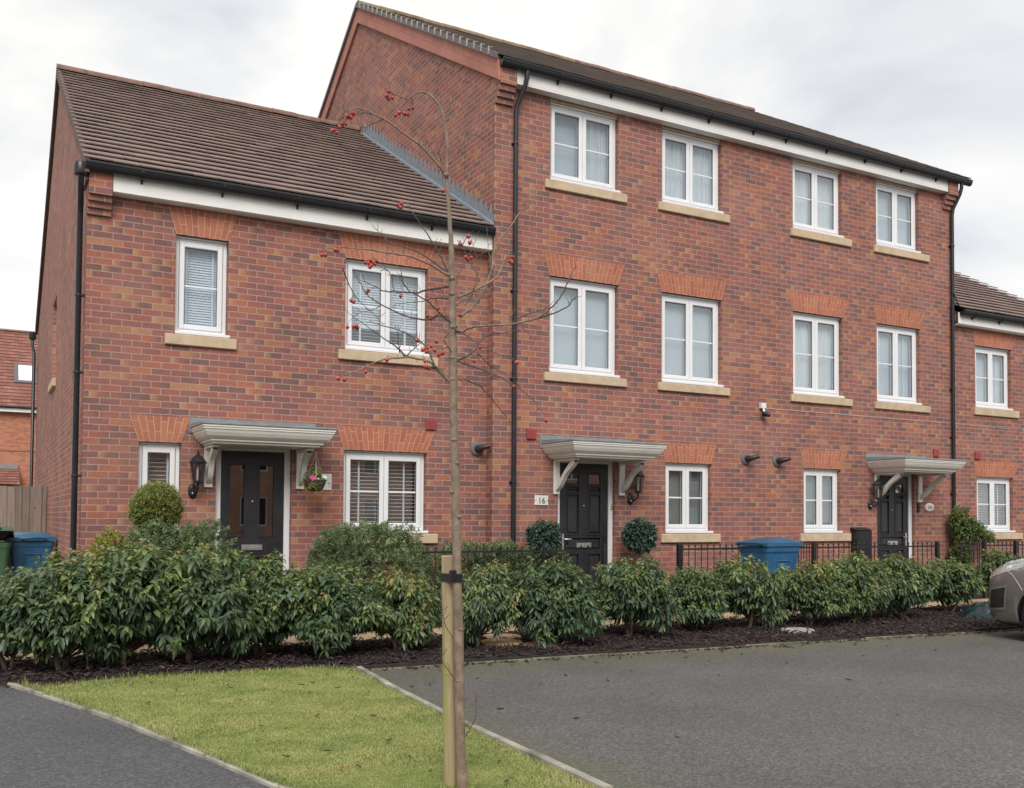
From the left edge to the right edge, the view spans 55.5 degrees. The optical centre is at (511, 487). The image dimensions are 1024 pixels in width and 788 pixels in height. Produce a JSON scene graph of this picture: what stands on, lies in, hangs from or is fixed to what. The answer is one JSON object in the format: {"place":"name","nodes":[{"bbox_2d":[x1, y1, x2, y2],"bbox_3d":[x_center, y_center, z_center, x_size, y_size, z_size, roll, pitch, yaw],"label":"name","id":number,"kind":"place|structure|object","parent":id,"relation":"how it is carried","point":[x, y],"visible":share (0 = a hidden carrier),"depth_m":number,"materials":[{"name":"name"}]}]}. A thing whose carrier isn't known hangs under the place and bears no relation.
{"place":"outdoors","nodes":[
{"label":"outdoors","id":0,"kind":"place"},
{"bbox_2d":[0,328,37,486],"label":"detached house","id":1,"kind":"structure","parent":0,"point":[15,384],"depth_m":44.85,"materials":[{"name":"red brick"}]},
{"bbox_2d":[14,363,36,384],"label":"roof window","id":2,"kind":"structure","parent":1,"relation":"in","point":[22,372],"depth_m":46.21,"materials":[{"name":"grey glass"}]},
{"bbox_2d":[0,685,269,787],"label":"footpath","id":3,"kind":"structure","parent":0,"point":[46,743],"depth_m":5.83,"materials":[{"name":"grey asphalt"}]},
{"bbox_2d":[7,683,287,787],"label":"edging kerb","id":4,"kind":"structure","parent":3,"relation":"on","point":[193,751],"depth_m":6.30,"materials":[{"name":"concrete"}]},
{"bbox_2d":[29,63,495,618],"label":"terraced house","id":5,"kind":"structure","parent":0,"point":[199,349],"depth_m":12.57,"materials":[{"name":"red brick"}]},
{"bbox_2d":[128,414,188,544],"bbox_3d":[-4.288,-0.076,11.748,0.700,1.545,0.410,1,-2,-29],"label":"window","id":6,"kind":"structure","parent":5,"relation":"in","point":[156,461],"depth_m":11.68,"materials":[{"name":"white plastic"}]},
{"bbox_2d":[164,205,236,349],"bbox_3d":[-3.836,-2.555,11.977,0.850,1.690,0.260,1,-2,-29],"label":"window","id":7,"kind":"structure","parent":5,"relation":"in","point":[201,264],"depth_m":12.00,"materials":[{"name":"white plastic"}]},
{"bbox_2d":[215,447,290,580],"bbox_3d":[-3.394,0.583,12.444,0.942,2.203,0.698,1,-2,-29],"label":"door","id":8,"kind":"structure","parent":5,"relation":"in","point":[243,479],"depth_m":12.33,"materials":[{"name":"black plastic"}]},
{"bbox_2d":[301,451,327,491],"bbox_3d":[-2.449,-0.190,12.079,0.326,0.522,0.377,1,-2,-29],"label":"hanging basket","id":9,"kind":"object","parent":5,"relation":"hanging from","point":[313,482],"visible":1,"depth_m":12.01,"materials":[{"name":"green wicker"}]},
{"bbox_2d":[337,425,437,543],"bbox_3d":[-1.734,-0.016,13.141,1.440,1.545,0.410,1,-2,-29],"label":"window","id":10,"kind":"structure","parent":5,"relation":"in","point":[378,486],"depth_m":13.16,"materials":[{"name":"white plastic"}]},
{"bbox_2d":[338,231,437,366],"bbox_3d":[-1.700,-2.505,13.145,1.440,1.690,0.264,1,-2,-29],"label":"window","id":11,"kind":"structure","parent":5,"relation":"in","point":[354,350],"depth_m":13.12,"materials":[{"name":"white plastic"}]},
{"bbox_2d":[18,661,594,787],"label":"lawn","id":12,"kind":"structure","parent":0,"point":[290,722],"depth_m":6.73,"materials":[{"name":"green plant"}]},
{"bbox_2d":[441,555,456,786],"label":"wooden stake","id":13,"kind":"object","parent":12,"relation":"on","point":[449,767],"visible":0.77,"depth_m":5.15,"materials":[{"name":"brown wood"}]},
{"bbox_2d":[320,78,580,787],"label":"crab apple tree","id":14,"kind":"object","parent":12,"relation":"on","point":[458,647],"visible":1,"depth_m":5.10,"materials":[{"name":"brown plant"}]},
{"bbox_2d":[441,570,462,581],"bbox_3d":[-0.322,0.466,5.154,0.085,0.065,0.149,1,-2,-29],"label":"tree tie","id":15,"kind":"object","parent":14,"relation":"attached to","point":[452,576],"visible":0.94,"depth_m":5.09,"materials":[{"name":"black plastic"}]},
{"bbox_2d":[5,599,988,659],"bbox_3d":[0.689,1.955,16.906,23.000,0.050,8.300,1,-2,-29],"label":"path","id":16,"kind":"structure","parent":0,"point":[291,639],"depth_m":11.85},
{"bbox_2d":[0,526,13,584],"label":"wheelie bin","id":17,"kind":"object","parent":16,"relation":"on","point":[5,548],"visible":0.57,"depth_m":13.67,"materials":[{"name":"green plastic"}]},
{"bbox_2d":[4,532,56,579],"bbox_3d":[-7.228,1.236,14.534,0.640,1.137,0.867,2,-2,-35],"label":"wheelie bin","id":18,"kind":"object","parent":16,"relation":"on","point":[26,547],"visible":0.46,"depth_m":14.26,"materials":[{"name":"blue plastic"}]},
{"bbox_2d":[735,537,803,607],"bbox_3d":[3.779,1.300,14.269,0.867,1.137,0.640,1,-2,-32],"label":"wheelie bin","id":19,"kind":"object","parent":16,"relation":"on","point":[776,551],"visible":0.5,"depth_m":14.05,"materials":[{"name":"blue plastic"}]},
{"bbox_2d":[0,0,1023,330],"label":"sky","id":20,"kind":"structure","parent":0,"point":[935,83],"materials":[{"name":"white"}]},
{"bbox_2d":[318,0,767,615],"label":"terraced house","id":21,"kind":"structure","parent":0,"point":[634,370],"depth_m":14.76,"materials":[{"name":"red brick"}]},
{"bbox_2d":[543,253,626,386],"bbox_3d":[1.048,-2.445,14.408,1.435,1.855,0.250,1,-2,-29],"label":"window","id":22,"kind":"structure","parent":21,"relation":"in","point":[581,335],"depth_m":14.41,"materials":[{"name":"white plastic"}]},
{"bbox_2d":[544,102,626,203],"bbox_3d":[1.052,-4.961,14.508,1.435,1.301,0.300,1,-2,-29],"label":"window","id":23,"kind":"structure","parent":21,"relation":"in","point":[582,142],"depth_m":14.54,"materials":[{"name":"white plastic"}]},
{"bbox_2d":[558,461,612,603],"bbox_3d":[1.063,0.673,14.324,1.002,2.198,0.130,1,-2,-29],"label":"door","id":24,"kind":"structure","parent":21,"relation":"in","point":[585,498],"depth_m":14.37,"materials":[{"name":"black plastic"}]},
{"bbox_2d":[660,442,720,542],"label":"window","id":25,"kind":"structure","parent":21,"relation":"in","point":[686,485],"depth_m":15.26,"materials":[{"name":"white plastic"}]},
{"bbox_2d":[657,130,729,223],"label":"window","id":26,"kind":"structure","parent":21,"relation":"in","point":[689,164],"depth_m":15.46,"materials":[{"name":"white plastic"}]},
{"bbox_2d":[657,270,729,395],"bbox_3d":[2.819,-2.403,15.374,1.439,1.855,0.250,1,-2,-29],"label":"window","id":27,"kind":"structure","parent":21,"relation":"in","point":[689,324],"depth_m":15.38,"materials":[{"name":"white plastic"}]},
{"bbox_2d":[130,593,988,642],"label":"front garden soil","id":28,"kind":"structure","parent":0,"point":[976,596],"depth_m":14.77,"materials":[{"name":"brown soil"}]},
{"bbox_2d":[87,525,128,560],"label":"golden shrub","id":29,"kind":"object","parent":28,"relation":"on","point":[101,541],"visible":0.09,"depth_m":10.54,"materials":[{"name":"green plant"}]},
{"bbox_2d":[127,480,185,542],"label":"clipped ball shrub","id":30,"kind":"object","parent":28,"relation":"on","point":[165,506],"visible":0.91,"depth_m":10.84,"materials":[{"name":"green plant"}]},
{"bbox_2d":[118,516,240,571],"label":"rounded shrub","id":31,"kind":"object","parent":28,"relation":"on","point":[155,538],"visible":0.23,"depth_m":10.85,"materials":[{"name":"green plant"}]},
{"bbox_2d":[304,517,434,606],"bbox_3d":[-1.795,1.091,12.120,1.723,1.460,0.855,1,-2,-29],"label":"rounded shrub","id":32,"kind":"object","parent":28,"relation":"on","point":[337,548],"visible":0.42,"depth_m":12.00,"materials":[{"name":"green plant"}]},
{"bbox_2d":[415,538,577,619],"bbox_3d":[-0.196,1.273,13.123,2.422,1.183,0.583,1,-2,-29],"label":"hedge","id":33,"kind":"object","parent":28,"relation":"on","point":[495,545],"visible":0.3,"depth_m":13.01,"materials":[{"name":"green plant"}]},
{"bbox_2d":[422,544,606,617],"bbox_3d":[0.094,1.312,12.917,2.788,1.081,0.064,1,-2,-29],"label":"metal railing","id":34,"kind":"object","parent":28,"relation":"on","point":[603,550],"visible":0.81,"depth_m":12.96,"materials":[{"name":"black metal"}]},
{"bbox_2d":[523,518,562,569],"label":"potted bush","id":35,"kind":"object","parent":28,"relation":"on","point":[548,532],"visible":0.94,"depth_m":13.31,"materials":[{"name":"green plant"}]},
{"bbox_2d":[620,517,658,562],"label":"potted bush","id":36,"kind":"object","parent":28,"relation":"on","point":[639,535],"visible":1,"depth_m":14.09,"materials":[{"name":"green plant"}]},
{"bbox_2d":[946,504,998,565],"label":"climbing shrub","id":37,"kind":"object","parent":28,"relation":"on","point":[970,529],"visible":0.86,"depth_m":17.83,"materials":[{"name":"green plant"}]},
{"bbox_2d":[371,630,1023,787],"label":"tarmac","id":38,"kind":"structure","parent":0,"point":[763,717],"depth_m":7.32,"materials":[{"name":"grey asphalt"}]},
{"bbox_2d":[0,484,46,541],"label":"board fence","id":39,"kind":"object","parent":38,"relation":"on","point":[22,509],"visible":0.41,"depth_m":16.80,"materials":[{"name":"beige wood"}]},
{"bbox_2d":[356,666,612,787],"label":"edging kerb","id":40,"kind":"structure","parent":38,"relation":"on","point":[582,776],"depth_m":6.01,"materials":[{"name":"concrete"}]},
{"bbox_2d":[0,602,1023,691],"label":"bark mulch","id":41,"kind":"object","parent":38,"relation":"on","point":[730,629],"visible":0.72,"depth_m":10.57,"materials":[{"name":"brown wood"}]},
{"bbox_2d":[0,561,49,669],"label":"laurel bush","id":42,"kind":"object","parent":41,"relation":"on","point":[11,654],"visible":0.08,"depth_m":8.75,"materials":[{"name":"green plant"}]},
{"bbox_2d":[0,546,138,670],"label":"laurel bush","id":43,"kind":"object","parent":41,"relation":"on","point":[49,626],"visible":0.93,"depth_m":8.36,"materials":[{"name":"green plant"}]},
{"bbox_2d":[45,536,202,667],"bbox_3d":[-3.596,1.080,9.072,1.519,1.252,1.424,2,-2,-33],"label":"laurel bush","id":44,"kind":"object","parent":41,"relation":"on","point":[124,579],"visible":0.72,"depth_m":8.72,"materials":[{"name":"green plant"}]},
{"bbox_2d":[127,537,278,663],"bbox_3d":[-3.005,1.094,9.246,1.651,1.238,1.349,0,-2,10],"label":"laurel bush","id":45,"kind":"object","parent":41,"relation":"on","point":[218,614],"visible":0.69,"depth_m":8.97,"materials":[{"name":"green plant"}]},
{"bbox_2d":[218,548,320,654],"bbox_3d":[-2.397,1.171,9.730,1.373,1.116,1.309,2,-2,-37],"label":"laurel bush","id":46,"kind":"object","parent":41,"relation":"on","point":[279,600],"visible":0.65,"depth_m":9.42,"materials":[{"name":"green plant"}]},
{"bbox_2d":[270,561,388,659],"bbox_3d":[-1.799,1.244,9.791,1.266,0.978,1.483,0,-2,6],"label":"laurel bush","id":47,"kind":"object","parent":41,"relation":"on","point":[339,616],"visible":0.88,"depth_m":9.44,"materials":[{"name":"green plant"}]},
{"bbox_2d":[368,565,441,650],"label":"laurel bush","id":48,"kind":"object","parent":41,"relation":"on","point":[407,613],"visible":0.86,"depth_m":9.96,"materials":[{"name":"green plant"}]},
{"bbox_2d":[438,559,527,646],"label":"laurel bush","id":49,"kind":"object","parent":41,"relation":"on","point":[488,600],"visible":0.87,"depth_m":10.26,"materials":[{"name":"green plant"}]},
{"bbox_2d":[480,638,522,647],"bbox_3d":[-0.121,1.726,10.740,0.479,0.055,0.487,1,-2,-29],"label":"stepping stone","id":50,"kind":"object","parent":41,"relation":"on","point":[499,641],"visible":0.65,"depth_m":10.65,"materials":[{"name":"beige stone"}]},
{"bbox_2d":[482,633,521,639],"bbox_3d":[-0.125,1.748,11.306,0.486,0.045,0.478,1,-2,-29],"label":"stepping stone","id":51,"kind":"object","parent":41,"relation":"on","point":[509,636],"visible":0.46,"depth_m":11.24,"materials":[{"name":"beige stone"}]},
{"bbox_2d":[523,641,557,646],"bbox_3d":[0.326,1.738,10.705,0.410,0.035,0.398,1,-2,-29],"label":"stepping stone","id":52,"kind":"object","parent":41,"relation":"on","point":[534,643],"visible":0.43,"depth_m":10.63,"materials":[{"name":"beige stone"}]},
{"bbox_2d":[505,556,611,647],"bbox_3d":[0.576,1.267,10.724,1.268,1.021,1.216,2,-2,-45],"label":"laurel bush","id":53,"kind":"object","parent":41,"relation":"on","point":[557,599],"visible":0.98,"depth_m":10.45,"materials":[{"name":"green plant"}]},
{"bbox_2d":[588,554,695,637],"bbox_3d":[1.402,1.280,11.517,1.033,1.061,1.342,1,-2,-26],"label":"laurel bush","id":54,"kind":"object","parent":41,"relation":"on","point":[630,594],"visible":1,"depth_m":11.17,"materials":[{"name":"green plant"}]},
{"bbox_2d":[663,565,732,630],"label":"laurel bush","id":55,"kind":"object","parent":41,"relation":"on","point":[705,594],"visible":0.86,"depth_m":11.92,"materials":[{"name":"green plant"}]},
{"bbox_2d":[708,551,788,628],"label":"laurel bush","id":56,"kind":"object","parent":41,"relation":"on","point":[759,593],"visible":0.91,"depth_m":12.19,"materials":[{"name":"green plant"}]},
{"bbox_2d":[780,627,814,633],"bbox_3d":[3.552,1.792,12.110,0.436,0.055,0.433,1,-2,-29],"label":"round cover","id":57,"kind":"object","parent":41,"relation":"on","point":[802,629],"visible":0.62,"depth_m":12.06,"materials":[{"name":"concrete"}]},
{"bbox_2d":[676,541,939,577],"bbox_3d":[4.766,1.433,15.829,5.709,1.081,0.702,1,-2,-29],"label":"metal railing","id":58,"kind":"object","parent":41,"relation":"on","point":[814,547],"visible":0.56,"depth_m":15.58,"materials":[{"name":"black metal"}]},
{"bbox_2d":[780,556,859,624],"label":"laurel bush","id":59,"kind":"object","parent":41,"relation":"on","point":[809,592],"visible":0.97,"depth_m":12.53,"materials":[{"name":"green plant"}]},
{"bbox_2d":[813,550,896,623],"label":"laurel bush","id":60,"kind":"object","parent":41,"relation":"on","point":[871,593],"visible":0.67,"depth_m":12.98,"materials":[{"name":"green plant"}]},
{"bbox_2d":[870,551,943,617],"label":"laurel bush","id":61,"kind":"object","parent":41,"relation":"on","point":[916,585],"visible":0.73,"depth_m":13.60,"materials":[{"name":"green plant"}]},
{"bbox_2d":[918,557,987,611],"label":"laurel bush","id":62,"kind":"object","parent":41,"relation":"on","point":[957,583],"visible":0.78,"depth_m":14.51,"materials":[{"name":"green plant"}]},
{"bbox_2d":[952,601,994,620],"bbox_3d":[6.950,1.753,13.984,1.054,0.262,0.680,0,-2,3],"label":"plastic sheet","id":63,"kind":"object","parent":41,"relation":"on","point":[982,609],"visible":0.34,"depth_m":13.85,"materials":[{"name":"teal plastic"}]},
{"bbox_2d":[952,541,1023,597],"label":"metal railing","id":64,"kind":"object","parent":41,"relation":"on","point":[1015,545],"visible":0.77,"depth_m":17.52,"materials":[{"name":"black metal"}]},
{"bbox_2d":[971,545,1023,599],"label":"laurel bush","id":65,"kind":"object","parent":41,"relation":"on","point":[993,561],"visible":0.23,"depth_m":15.80,"materials":[{"name":"green plant"}]},
{"bbox_2d":[367,629,1023,670],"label":"edging kerb","id":66,"kind":"structure","parent":38,"relation":"on","point":[625,653],"depth_m":10.48,"materials":[{"name":"concrete"}]},
{"bbox_2d":[989,558,1023,626],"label":"parked car","id":67,"kind":"object","parent":38,"relation":"on","point":[1006,593],"visible":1,"depth_m":11.83,"materials":[{"name":"grey paint"}]},
{"bbox_2d":[575,59,972,568],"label":"terraced house","id":68,"kind":"structure","parent":0,"point":[856,428],"depth_m":17.00,"materials":[{"name":"red brick"}]},
{"bbox_2d":[790,162,851,246],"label":"window","id":69,"kind":"structure","parent":68,"relation":"in","point":[815,190],"depth_m":16.78,"materials":[{"name":"white plastic"}]},
{"bbox_2d":[789,291,852,406],"bbox_3d":[5.232,-2.346,16.703,1.458,1.855,0.273,1,-2,-29],"label":"window","id":70,"kind":"structure","parent":68,"relation":"in","point":[815,354],"depth_m":16.69,"materials":[{"name":"white plastic"}]},
{"bbox_2d":[799,449,850,541],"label":"window","id":71,"kind":"structure","parent":68,"relation":"in","point":[820,484],"depth_m":16.64,"materials":[{"name":"white plastic"}]},
{"bbox_2d":[877,474,911,568],"bbox_3d":[6.848,0.814,17.480,0.983,2.188,0.130,1,-2,-29],"label":"door","id":72,"kind":"structure","parent":68,"relation":"in","point":[894,510],"depth_m":17.54,"materials":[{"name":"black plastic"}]},
{"bbox_2d":[873,182,929,262],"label":"window","id":73,"kind":"structure","parent":68,"relation":"in","point":[892,202],"depth_m":17.74,"materials":[{"name":"white plastic"}]},
{"bbox_2d":[873,304,930,412],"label":"window","id":74,"kind":"structure","parent":68,"relation":"in","point":[896,346],"depth_m":17.65,"materials":[{"name":"white plastic"}]},
{"bbox_2d":[953,271,1023,593],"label":"terraced house","id":75,"kind":"structure","parent":0,"point":[989,368],"depth_m":18.88,"materials":[{"name":"red brick"}]},
{"bbox_2d":[972,329,1019,418],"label":"window","id":76,"kind":"structure","parent":75,"relation":"in","point":[989,402],"depth_m":18.92,"materials":[{"name":"white plastic"}]},
{"bbox_2d":[974,461,1022,538],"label":"window","id":77,"kind":"structure","parent":75,"relation":"in","point":[985,471],"depth_m":18.90,"materials":[{"name":"white plastic"}]}
]}

